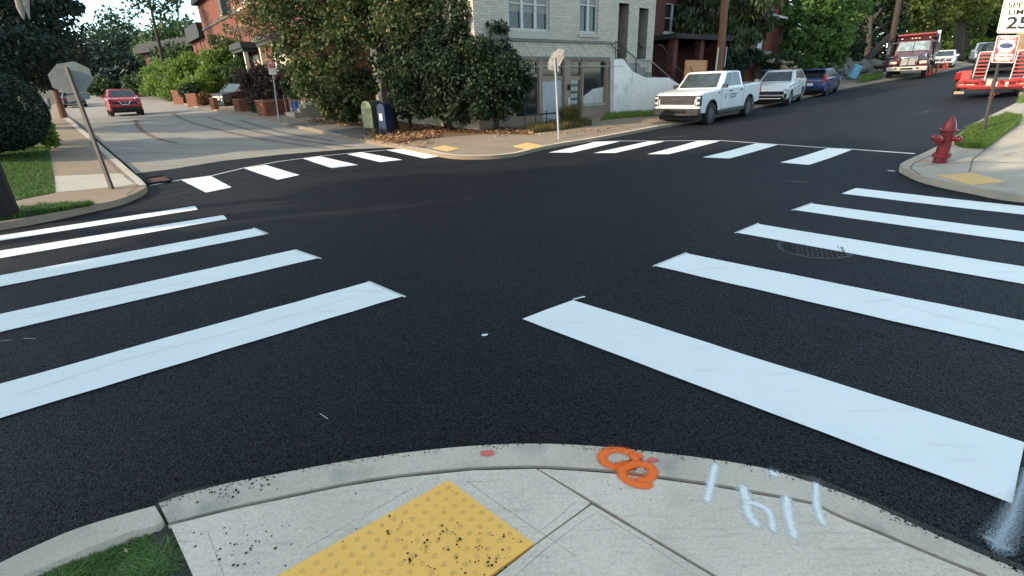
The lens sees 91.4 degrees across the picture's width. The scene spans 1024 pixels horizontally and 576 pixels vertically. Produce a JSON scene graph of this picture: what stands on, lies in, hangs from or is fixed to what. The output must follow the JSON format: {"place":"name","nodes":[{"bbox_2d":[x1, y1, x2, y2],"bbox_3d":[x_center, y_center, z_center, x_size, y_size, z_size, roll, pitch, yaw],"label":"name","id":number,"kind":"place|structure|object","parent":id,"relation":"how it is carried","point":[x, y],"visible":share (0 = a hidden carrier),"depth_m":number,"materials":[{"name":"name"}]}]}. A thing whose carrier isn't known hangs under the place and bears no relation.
{"place":"outdoors","nodes":[
{"label":"outdoors","id":0,"kind":"place"},
{"bbox_2d":[0,146,55,200],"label":"lawn grass","id":1,"kind":"structure","parent":0,"point":[32,163],"depth_m":12.71,"materials":[{"name":"plant"}]},
{"bbox_2d":[0,73,51,153],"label":"round hedge","id":2,"kind":"object","parent":1,"relation":"on","point":[16,117],"visible":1,"depth_m":14.28,"materials":[{"name":"green plant"}]},
{"bbox_2d":[0,199,94,219],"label":"verge grass","id":3,"kind":"structure","parent":0,"point":[36,209],"depth_m":8.77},
{"bbox_2d":[46,0,86,17],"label":"overhanging branch","id":4,"kind":"object","parent":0,"point":[74,8],"visible":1,"depth_m":16.91,"materials":[{"name":"green plant"}]},
{"bbox_2d":[0,104,147,229],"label":"corner pavement","id":5,"kind":"structure","parent":0,"point":[75,154],"depth_m":10.83,"materials":[{"name":"concrete"}]},
{"bbox_2d":[48,61,114,188],"bbox_3d":[-9.072,-3.520,10.926,1.975,2.702,0.724,15,27,35],"label":"stop sign","id":6,"kind":"object","parent":5,"relation":"on","point":[75,78],"visible":0.98,"depth_m":10.87,"materials":[{"name":"metal"}]},
{"bbox_2d":[55,173,136,191],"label":"light slab","id":7,"kind":"structure","parent":5,"relation":"on","point":[76,182],"depth_m":11.47,"materials":[{"name":"concrete"}]},
{"bbox_2d":[37,525,189,575],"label":"grass","id":8,"kind":"structure","parent":0,"point":[136,559],"depth_m":2.18,"materials":[{"name":"plant"}]},
{"bbox_2d":[65,94,389,172],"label":"old street surface","id":9,"kind":"object","parent":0,"point":[201,136],"visible":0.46,"depth_m":19.95,"materials":[{"name":"asphalt"}]},
{"bbox_2d":[70,32,125,95],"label":"distant tree","id":10,"kind":"object","parent":9,"relation":"on","point":[100,56],"visible":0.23,"depth_m":76.93,"materials":[{"name":"green plant"}]},
{"bbox_2d":[84,74,114,96],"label":"hedge","id":11,"kind":"object","parent":9,"relation":"on","point":[99,85],"visible":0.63,"depth_m":61.49,"materials":[{"name":"green plant"}]},
{"bbox_2d":[73,4,150,66],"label":"distant tree","id":12,"kind":"object","parent":9,"relation":"on","point":[116,37],"visible":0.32,"depth_m":90.95,"materials":[{"name":"green plant"}]},
{"bbox_2d":[93,51,145,97],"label":"distant tree","id":13,"kind":"object","parent":9,"relation":"on","point":[116,71],"visible":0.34,"depth_m":67.88,"materials":[{"name":"green plant"}]},
{"bbox_2d":[100,89,144,115],"bbox_3d":[-24.962,-11.909,32.041,2.110,1.570,4.200,-19,28,-35],"label":"crossover car","id":14,"kind":"object","parent":9,"relation":"on","point":[121,100],"visible":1,"depth_m":30.93,"materials":[{"name":"red paint"}]},
{"bbox_2d":[119,0,184,100],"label":"slender tree","id":15,"kind":"object","parent":9,"relation":"on","point":[150,5],"visible":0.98,"depth_m":49.95,"materials":[{"name":"green plant"}]},
{"bbox_2d":[168,469,589,575],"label":"pavement","id":16,"kind":"structure","parent":0,"point":[538,500],"depth_m":2.35,"materials":[{"name":"concrete"}]},
{"bbox_2d":[17,59,967,173],"bbox_3d":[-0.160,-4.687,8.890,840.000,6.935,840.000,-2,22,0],"label":"ground","id":17,"kind":"structure","parent":0,"point":[48,94],"depth_m":22.96,"materials":[{"name":"concrete"}]},
{"bbox_2d":[0,0,95,125],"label":"evergreen tree","id":18,"kind":"object","parent":17,"relation":"on","point":[35,48],"visible":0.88,"depth_m":22.03,"materials":[{"name":"green plant"}]},
{"bbox_2d":[137,57,180,101],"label":"bank shrub","id":19,"kind":"object","parent":17,"relation":"on","point":[154,77],"visible":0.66,"depth_m":52.89,"materials":[{"name":"green plant"}]},
{"bbox_2d":[134,37,188,95],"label":"dark house","id":20,"kind":"structure","parent":17,"relation":"on","point":[141,48],"depth_m":69.23,"materials":[{"name":"grey brick"}]},
{"bbox_2d":[127,12,196,66],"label":"distant tree","id":21,"kind":"object","parent":17,"relation":"on","point":[174,28],"visible":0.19,"depth_m":78.72,"materials":[{"name":"green plant"}]},
{"bbox_2d":[148,39,198,70],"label":"leafy tree","id":22,"kind":"object","parent":17,"relation":"on","point":[173,52],"visible":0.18,"depth_m":60.63,"materials":[{"name":"green plant"}]},
{"bbox_2d":[184,22,206,63],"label":"row house","id":23,"kind":"structure","parent":17,"relation":"on","point":[194,35],"depth_m":56.32,"materials":[{"name":"brick"}]},
{"bbox_2d":[190,0,225,89],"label":"row house","id":24,"kind":"structure","parent":17,"relation":"on","point":[207,14],"depth_m":51.10,"materials":[{"name":"brick"}]},
{"bbox_2d":[214,0,243,83],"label":"row house","id":25,"kind":"structure","parent":17,"relation":"on","point":[221,6],"depth_m":44.30,"materials":[{"name":"brick"}]},
{"bbox_2d":[206,33,253,66],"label":"leafy tree","id":26,"kind":"object","parent":17,"relation":"on","point":[224,42],"visible":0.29,"depth_m":43.82,"materials":[{"name":"green plant"}]},
{"bbox_2d":[217,57,246,83],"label":"bank shrub","id":27,"kind":"object","parent":17,"relation":"on","point":[229,71],"visible":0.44,"depth_m":41.02,"materials":[{"name":"green plant"}]},
{"bbox_2d":[229,0,275,71],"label":"row house","id":28,"kind":"structure","parent":17,"relation":"on","point":[249,47],"depth_m":40.40,"materials":[{"name":"brick"}]},
{"bbox_2d":[254,0,375,106],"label":"row house","id":29,"kind":"structure","parent":17,"relation":"on","point":[259,43],"depth_m":34.42,"materials":[{"name":"brick"}]},
{"bbox_2d":[366,0,655,131],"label":"corner building","id":30,"kind":"structure","parent":17,"relation":"on","point":[584,35],"depth_m":21.38,"materials":[{"name":"beige brick"}]},
{"bbox_2d":[517,60,537,116],"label":"shop window","id":31,"kind":"structure","parent":30,"relation":"in","point":[532,106],"depth_m":20.74,"materials":[{"name":"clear glass"}]},
{"bbox_2d":[509,0,547,30],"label":"window","id":32,"kind":"structure","parent":30,"relation":"in","point":[532,15],"depth_m":19.61,"materials":[{"name":"white glass"}]},
{"bbox_2d":[580,0,596,32],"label":"window","id":33,"kind":"structure","parent":30,"relation":"in","point":[588,8],"depth_m":21.51,"materials":[{"name":"white glass"}]},
{"bbox_2d":[583,60,605,102],"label":"shop window","id":34,"kind":"structure","parent":30,"relation":"in","point":[594,77],"depth_m":22.63,"materials":[{"name":"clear glass"}]},
{"bbox_2d":[651,0,734,84],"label":"brick house","id":35,"kind":"structure","parent":17,"relation":"on","point":[669,39],"depth_m":29.03,"materials":[{"name":"red brick"}]},
{"bbox_2d":[703,0,788,81],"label":"brick house","id":36,"kind":"structure","parent":17,"relation":"on","point":[769,45],"depth_m":34.87,"materials":[{"name":"red brick"}]},
{"bbox_2d":[782,27,885,69],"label":"undergrowth","id":37,"kind":"object","parent":17,"relation":"on","point":[857,49],"visible":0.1,"depth_m":41.35,"materials":[{"name":"green plant"}]},
{"bbox_2d":[931,0,1003,61],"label":"shade tree","id":38,"kind":"object","parent":17,"relation":"on","point":[976,13],"visible":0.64,"depth_m":59.51,"materials":[{"name":"green plant"}]},
{"bbox_2d":[964,0,1016,59],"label":"shade tree","id":39,"kind":"object","parent":17,"relation":"on","point":[993,28],"visible":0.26,"depth_m":66.03,"materials":[{"name":"green plant"}]},
{"bbox_2d":[61,0,952,47],"label":"sky","id":40,"kind":"structure","parent":0,"point":[91,5],"materials":[{"name":"white"}]},
{"bbox_2d":[0,61,1023,566],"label":"fresh asphalt road","id":41,"kind":"structure","parent":0,"point":[462,257],"depth_m":4.52,"materials":[{"name":"asphalt"}]},
{"bbox_2d":[0,506,164,575],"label":"curb","id":42,"kind":"structure","parent":41,"relation":"on","point":[77,544],"depth_m":2.25,"materials":[{"name":"concrete"}]},
{"bbox_2d":[0,206,196,240],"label":"crosswalk stripe","id":43,"kind":"object","parent":41,"relation":"on","point":[66,227],"visible":1,"depth_m":8.23,"materials":[{"name":"paint"}]},
{"bbox_2d":[56,107,147,189],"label":"curb","id":44,"kind":"structure","parent":41,"relation":"on","point":[127,171],"depth_m":14.50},
{"bbox_2d":[0,215,226,257],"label":"crosswalk stripe","id":45,"kind":"object","parent":41,"relation":"on","point":[41,247],"visible":1,"depth_m":7.38,"materials":[{"name":"paint"}]},
{"bbox_2d":[0,228,268,285],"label":"crosswalk stripe","id":46,"kind":"object","parent":41,"relation":"on","point":[33,274],"visible":1,"depth_m":6.41,"materials":[{"name":"paint"}]},
{"bbox_2d":[0,249,320,331],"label":"crosswalk stripe","id":47,"kind":"object","parent":41,"relation":"on","point":[50,311],"visible":1,"depth_m":5.30,"materials":[{"name":"paint"}]},
{"bbox_2d":[0,281,404,417],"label":"crosswalk stripe","id":48,"kind":"object","parent":41,"relation":"on","point":[32,391],"visible":1,"depth_m":4.04,"materials":[{"name":"paint"}]},
{"bbox_2d":[182,176,229,191],"bbox_3d":[-7.062,-2.430,11.629,0.667,0.008,2.459,-20,28,-38],"label":"crosswalk stripe","id":49,"kind":"object","parent":41,"relation":"on","point":[208,184],"visible":1,"depth_m":11.61,"materials":[{"name":"paint"}]},
{"bbox_2d":[245,165,297,179],"bbox_3d":[-6.284,-3.038,13.049,0.630,0.017,2.887,-20,28,-37],"label":"crosswalk stripe","id":50,"kind":"object","parent":41,"relation":"on","point":[271,172],"visible":1,"depth_m":13.00,"materials":[{"name":"paint"}]},
{"bbox_2d":[159,444,812,524],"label":"curb","id":51,"kind":"structure","parent":41,"relation":"on","point":[730,475],"depth_m":2.60,"materials":[{"name":"concrete"}]},
{"bbox_2d":[157,441,818,506],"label":"asphalt crumbs","id":52,"kind":"object","parent":51,"relation":"on","point":[462,446],"visible":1,"depth_m":2.67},
{"bbox_2d":[598,447,641,469],"bbox_3d":[0.567,0.902,2.673,0.300,0.002,0.254,-14,25,-28],"label":"orange spray mark","id":53,"kind":"object","parent":51,"relation":"on","point":[604,453],"visible":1,"depth_m":2.68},
{"bbox_2d":[616,460,657,488],"bbox_3d":[0.649,0.947,2.556,0.274,0.002,0.249,-2,22,0],"label":"orange spray mark","id":54,"kind":"object","parent":51,"relation":"on","point":[638,483],"visible":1,"depth_m":2.54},
{"bbox_2d":[152,444,1023,575],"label":"pavement bedding","id":55,"kind":"object","parent":41,"relation":"on","point":[947,536],"visible":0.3,"depth_m":2.31,"materials":[{"name":"concrete"}]},
{"bbox_2d":[277,480,533,575],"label":"tactile panel","id":56,"kind":"object","parent":55,"relation":"on","point":[368,550],"visible":1,"depth_m":2.19,"materials":[{"name":"plastic"}]},
{"bbox_2d":[653,70,761,123],"bbox_3d":[8.611,-8.364,21.736,6.013,1.950,2.370,-24,30,-39],"label":"pickup truck","id":57,"kind":"object","parent":41,"relation":"on","point":[706,97],"visible":0.98,"depth_m":20.49,"materials":[{"name":"white paint"}]},
{"bbox_2d":[706,143,775,157],"bbox_3d":[6.144,-3.671,13.356,2.702,0.116,0.645,-18,27,-35],"label":"crosswalk stripe","id":58,"kind":"object","parent":41,"relation":"on","point":[743,150],"visible":1,"depth_m":13.35,"materials":[{"name":"paint"}]},
{"bbox_2d":[523,296,1023,502],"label":"crosswalk stripe","id":59,"kind":"object","parent":41,"relation":"on","point":[980,459],"visible":1,"depth_m":3.14,"materials":[{"name":"paint"}]},
{"bbox_2d":[755,68,806,104],"bbox_3d":[14.476,-10.918,27.074,2.190,1.700,4.525,15,30,36],"label":"sport utility car","id":60,"kind":"object","parent":41,"relation":"on","point":[786,86],"visible":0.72,"depth_m":26.04,"materials":[{"name":"white paint"}]},
{"bbox_2d":[777,241,853,259],"bbox_3d":[3.602,-0.471,5.962,0.800,0.005,0.800,-2,22,0],"label":"manhole cover","id":61,"kind":"object","parent":41,"relation":"on","point":[806,251],"visible":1,"depth_m":5.84,"materials":[{"name":"metal"}]},
{"bbox_2d":[781,148,849,164],"bbox_3d":[7.336,-3.166,11.989,2.185,0.139,0.612,-16,26,-31],"label":"crosswalk stripe","id":62,"kind":"object","parent":41,"relation":"on","point":[815,157],"visible":1,"depth_m":11.99,"materials":[{"name":"paint"}]},
{"bbox_2d":[803,67,842,95],"bbox_3d":[19.089,-12.865,31.116,2.040,1.520,4.117,17,32,39],"label":"hatchback car","id":63,"kind":"object","parent":41,"relation":"on","point":[824,81],"visible":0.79,"depth_m":29.81,"materials":[{"name":"blue paint"}]},
{"bbox_2d":[654,253,1023,350],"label":"crosswalk stripe","id":64,"kind":"object","parent":41,"relation":"on","point":[991,328],"visible":1,"depth_m":4.52,"materials":[{"name":"paint"}]},
{"bbox_2d":[735,223,1023,283],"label":"crosswalk stripe","id":65,"kind":"object","parent":41,"relation":"on","point":[989,269],"visible":1,"depth_m":5.70,"materials":[{"name":"paint"}]},
{"bbox_2d":[793,203,1023,241],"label":"crosswalk stripe","id":66,"kind":"object","parent":41,"relation":"on","point":[997,233],"visible":1,"depth_m":6.86,"materials":[{"name":"paint"}]},
{"bbox_2d":[886,30,941,77],"bbox_3d":[29.910,-17.389,37.210,3.040,3.010,6.835,16,31,37],"label":"dump truck","id":67,"kind":"object","parent":41,"relation":"on","point":[918,51],"visible":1,"depth_m":35.71,"materials":[{"name":"red paint"}]},
{"bbox_2d":[819,486,1023,575],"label":"curb","id":68,"kind":"structure","parent":41,"relation":"on","point":[859,512],"depth_m":2.18,"materials":[{"name":"concrete"}]},
{"bbox_2d":[842,188,1023,214],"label":"crosswalk stripe","id":69,"kind":"object","parent":41,"relation":"on","point":[996,207],"visible":1,"depth_m":7.93,"materials":[{"name":"paint"}]},
{"bbox_2d":[952,50,1023,97],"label":"equipment trailer","id":70,"kind":"object","parent":41,"relation":"on","point":[963,80],"visible":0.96,"depth_m":19.42,"materials":[{"name":"red metal"}]},
{"bbox_2d":[973,42,1021,73],"bbox_3d":[34.499,-16.417,35.554,2.370,1.950,5.870,14,29,35],"label":"pickup truck","id":71,"kind":"object","parent":41,"relation":"on","point":[990,47],"visible":0.53,"depth_m":34.04,"materials":[{"name":"paint"}]},
{"bbox_2d":[157,61,973,159],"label":"corner pavement","id":72,"kind":"structure","parent":0,"point":[489,145],"depth_m":18.28,"materials":[{"name":"concrete"}]},
{"bbox_2d":[158,50,221,92],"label":"bank shrub","id":73,"kind":"object","parent":72,"relation":"on","point":[178,66],"visible":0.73,"depth_m":44.44,"materials":[{"name":"green plant"}]},
{"bbox_2d":[192,45,233,93],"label":"bank shrub","id":74,"kind":"object","parent":72,"relation":"on","point":[210,56],"visible":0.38,"depth_m":43.20,"materials":[{"name":"green plant"}]},
{"bbox_2d":[208,83,249,105],"bbox_3d":[-21.331,-15.114,39.195,2.290,1.740,4.520,8,24,23],"label":"sport utility car","id":75,"kind":"object","parent":72,"relation":"on","point":[227,94],"visible":0.38,"depth_m":37.87,"materials":[{"name":"paint"}]},
{"bbox_2d":[232,58,291,105],"bbox_3d":[-13.981,-11.828,28.884,4.235,2.794,2.831,13,26,32],"label":"purple shrub","id":76,"kind":"object","parent":72,"relation":"on","point":[257,83],"visible":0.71,"depth_m":28.39,"materials":[{"name":"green plant"}]},
{"bbox_2d":[283,95,339,117],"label":"front steps","id":77,"kind":"structure","parent":72,"relation":"on","point":[304,109],"depth_m":25.89,"materials":[{"name":"concrete"}]},
{"bbox_2d":[286,122,368,138],"bbox_3d":[-7.538,-6.954,21.831,6.259,0.414,2.114,17,29,39],"label":"driveway patch","id":78,"kind":"object","parent":72,"relation":"on","point":[352,131],"visible":0.96,"depth_m":21.96,"materials":[{"name":"concrete"}]},
{"bbox_2d":[371,127,439,142],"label":"fallen leaves","id":79,"kind":"object","parent":72,"relation":"on","point":[416,135],"visible":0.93,"depth_m":19.22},
{"bbox_2d":[310,116,528,141],"bbox_3d":[-5.552,-7.074,21.772,14.517,0.617,4.640,17,29,38],"label":"tree bed","id":80,"kind":"object","parent":72,"relation":"on","point":[443,134],"visible":0.24,"depth_m":19.61,"materials":[{"name":"soil"}]},
{"bbox_2d":[279,60,380,124],"bbox_3d":[-8.396,-8.867,22.494,5.736,2.883,2.266,11,25,29],"label":"ivy shrub","id":81,"kind":"object","parent":80,"relation":"on","point":[330,104],"visible":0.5,"depth_m":21.79,"materials":[{"name":"green plant"}]},
{"bbox_2d":[242,0,444,131],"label":"tree","id":82,"kind":"object","parent":80,"relation":"on","point":[337,22],"visible":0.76,"depth_m":20.41,"materials":[{"name":"green plant"}]},
{"bbox_2d":[215,0,328,57],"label":"bare branches","id":83,"kind":"object","parent":82,"relation":"attached to","point":[252,19],"visible":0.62,"depth_m":21.99,"materials":[{"name":"green plant"}]},
{"bbox_2d":[361,100,385,135],"bbox_3d":[-5.574,-6.859,20.153,0.600,1.315,0.672,12,26,31],"label":"mailbox","id":84,"kind":"object","parent":80,"relation":"on","point":[369,114],"visible":0.81,"depth_m":19.85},
{"bbox_2d":[377,103,393,134],"bbox_3d":[-5.016,-6.677,19.823,0.340,1.220,0.558,6,23,18],"label":"mailbox","id":85,"kind":"object","parent":80,"relation":"on","point":[385,116],"visible":0.91,"depth_m":19.63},
{"bbox_2d":[373,29,464,130],"bbox_3d":[-3.553,-8.163,19.881,3.327,4.086,3.908,-13,25,-26],"label":"dark shrub tree","id":86,"kind":"object","parent":80,"relation":"on","point":[412,97],"visible":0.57,"depth_m":19.24,"materials":[{"name":"green plant"}]},
{"bbox_2d":[401,123,533,134],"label":"fallen leaves","id":87,"kind":"object","parent":80,"relation":"on","point":[443,129],"visible":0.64,"depth_m":19.74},
{"bbox_2d":[398,0,537,130],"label":"dark shrub tree","id":88,"kind":"object","parent":80,"relation":"on","point":[491,82],"visible":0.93,"depth_m":18.31,"materials":[{"name":"green plant"}]},
{"bbox_2d":[548,49,563,138],"bbox_3d":[1.613,-6.723,17.350,0.549,3.012,2.667,-2,22,0],"label":"stop sign","id":89,"kind":"object","parent":72,"relation":"on","point":[555,60],"visible":0.98,"depth_m":17.67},
{"bbox_2d":[523,116,594,132],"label":"shop weeds","id":90,"kind":"object","parent":72,"relation":"on","point":[551,125],"visible":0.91,"depth_m":19.10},
{"bbox_2d":[600,108,653,120],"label":"wall weeds","id":91,"kind":"object","parent":72,"relation":"on","point":[628,114],"depth_m":22.59,"materials":[{"name":"green plant"}]},
{"bbox_2d":[608,41,683,112],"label":"stone stairs","id":92,"kind":"structure","parent":72,"relation":"on","point":[634,86],"depth_m":23.81,"materials":[{"name":"white paint"}]},
{"bbox_2d":[715,0,728,70],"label":"utility pole","id":93,"kind":"object","parent":72,"relation":"on","point":[720,59],"visible":0.59,"depth_m":24.40,"materials":[{"name":"brown wood"}]},
{"bbox_2d":[672,0,784,71],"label":"evergreen tree","id":94,"kind":"object","parent":72,"relation":"on","point":[751,23],"visible":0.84,"depth_m":29.41,"materials":[{"name":"green plant"}]},
{"bbox_2d":[709,46,763,73],"bbox_3d":[13.429,-13.695,30.249,5.122,1.718,2.031,-19,28,-37],"label":"dark bush","id":95,"kind":"object","parent":72,"relation":"on","point":[754,56],"visible":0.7,"depth_m":29.52,"materials":[{"name":"green plant"}]},
{"bbox_2d":[752,48,804,69],"bbox_3d":[17.660,-15.121,33.429,3.865,1.604,1.999,-10,23,-19],"label":"dark bush","id":96,"kind":"object","parent":72,"relation":"on","point":[798,59],"visible":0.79,"depth_m":33.15,"materials":[{"name":"green plant"}]},
{"bbox_2d":[778,0,879,69],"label":"leafy tree","id":97,"kind":"object","parent":72,"relation":"on","point":[835,20],"visible":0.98,"depth_m":35.12,"materials":[{"name":"green plant"}]},
{"bbox_2d":[847,0,913,56],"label":"leafy tree","id":98,"kind":"object","parent":72,"relation":"on","point":[879,17],"visible":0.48,"depth_m":44.46,"materials":[{"name":"green plant"}]},
{"bbox_2d":[883,0,901,71],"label":"utility pole","id":99,"kind":"object","parent":72,"relation":"on","point":[894,25],"visible":0.64,"depth_m":43.04,"materials":[{"name":"brown wood"}]},
{"bbox_2d":[890,0,972,58],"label":"yellow tree","id":100,"kind":"object","parent":72,"relation":"on","point":[927,15],"visible":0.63,"depth_m":54.82,"materials":[{"name":"green plant"}]},
{"bbox_2d":[497,505,710,575],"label":"pavement","id":101,"kind":"structure","parent":0,"point":[593,540],"depth_m":2.12,"materials":[{"name":"concrete"}]},
{"bbox_2d":[539,469,978,575],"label":"pavement","id":102,"kind":"structure","parent":0,"point":[719,534],"depth_m":2.19,"materials":[{"name":"concrete"}]},
{"bbox_2d":[781,495,798,538],"bbox_3d":[1.266,1.041,2.280,0.134,0.002,0.356,6,23,18],"label":"white spray mark","id":103,"kind":"object","parent":102,"relation":"on","point":[787,508],"visible":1,"depth_m":2.27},
{"bbox_2d":[899,88,1023,202],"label":"corner pavement","id":104,"kind":"structure","parent":0,"point":[1008,146],"depth_m":9.56,"materials":[{"name":"concrete"}]},
{"bbox_2d":[931,116,963,162],"bbox_3d":[8.566,-2.939,9.885,0.446,0.890,0.427,5,23,16],"label":"fire hydrant","id":105,"kind":"object","parent":104,"relation":"on","point":[945,138],"visible":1,"depth_m":9.80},
{"bbox_2d":[939,172,1006,184],"bbox_3d":[8.008,-1.891,8.729,0.699,0.093,0.864,-2,22,0],"label":"tactile panel","id":106,"kind":"object","parent":104,"relation":"on","point":[969,178],"visible":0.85,"depth_m":8.68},
{"bbox_2d":[986,474,1023,548],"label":"spray cloud","id":107,"kind":"structure","parent":0,"point":[1003,530],"depth_m":2.26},
{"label":"right verge soil","id":108,"kind":"structure","parent":0,"visible":0},
{"bbox_2d":[954,111,1023,148],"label":"verge grass","id":109,"kind":"structure","parent":108,"relation":"on","point":[975,135],"depth_m":11.47,"materials":[{"name":"plant"}]},
{"bbox_2d":[982,0,1023,128],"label":"street sign","id":110,"kind":"object","parent":108,"relation":"on","point":[1011,20],"visible":1,"depth_m":11.57,"materials":[{"name":"metal"}]},
{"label":"left verge soil","id":111,"kind":"structure","parent":0,"visible":0},
{"bbox_2d":[0,162,19,218],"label":"verge tree","id":112,"kind":"object","parent":111,"relation":"on","point":[8,203],"visible":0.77,"depth_m":8.19,"materials":[{"name":"brown plant"}]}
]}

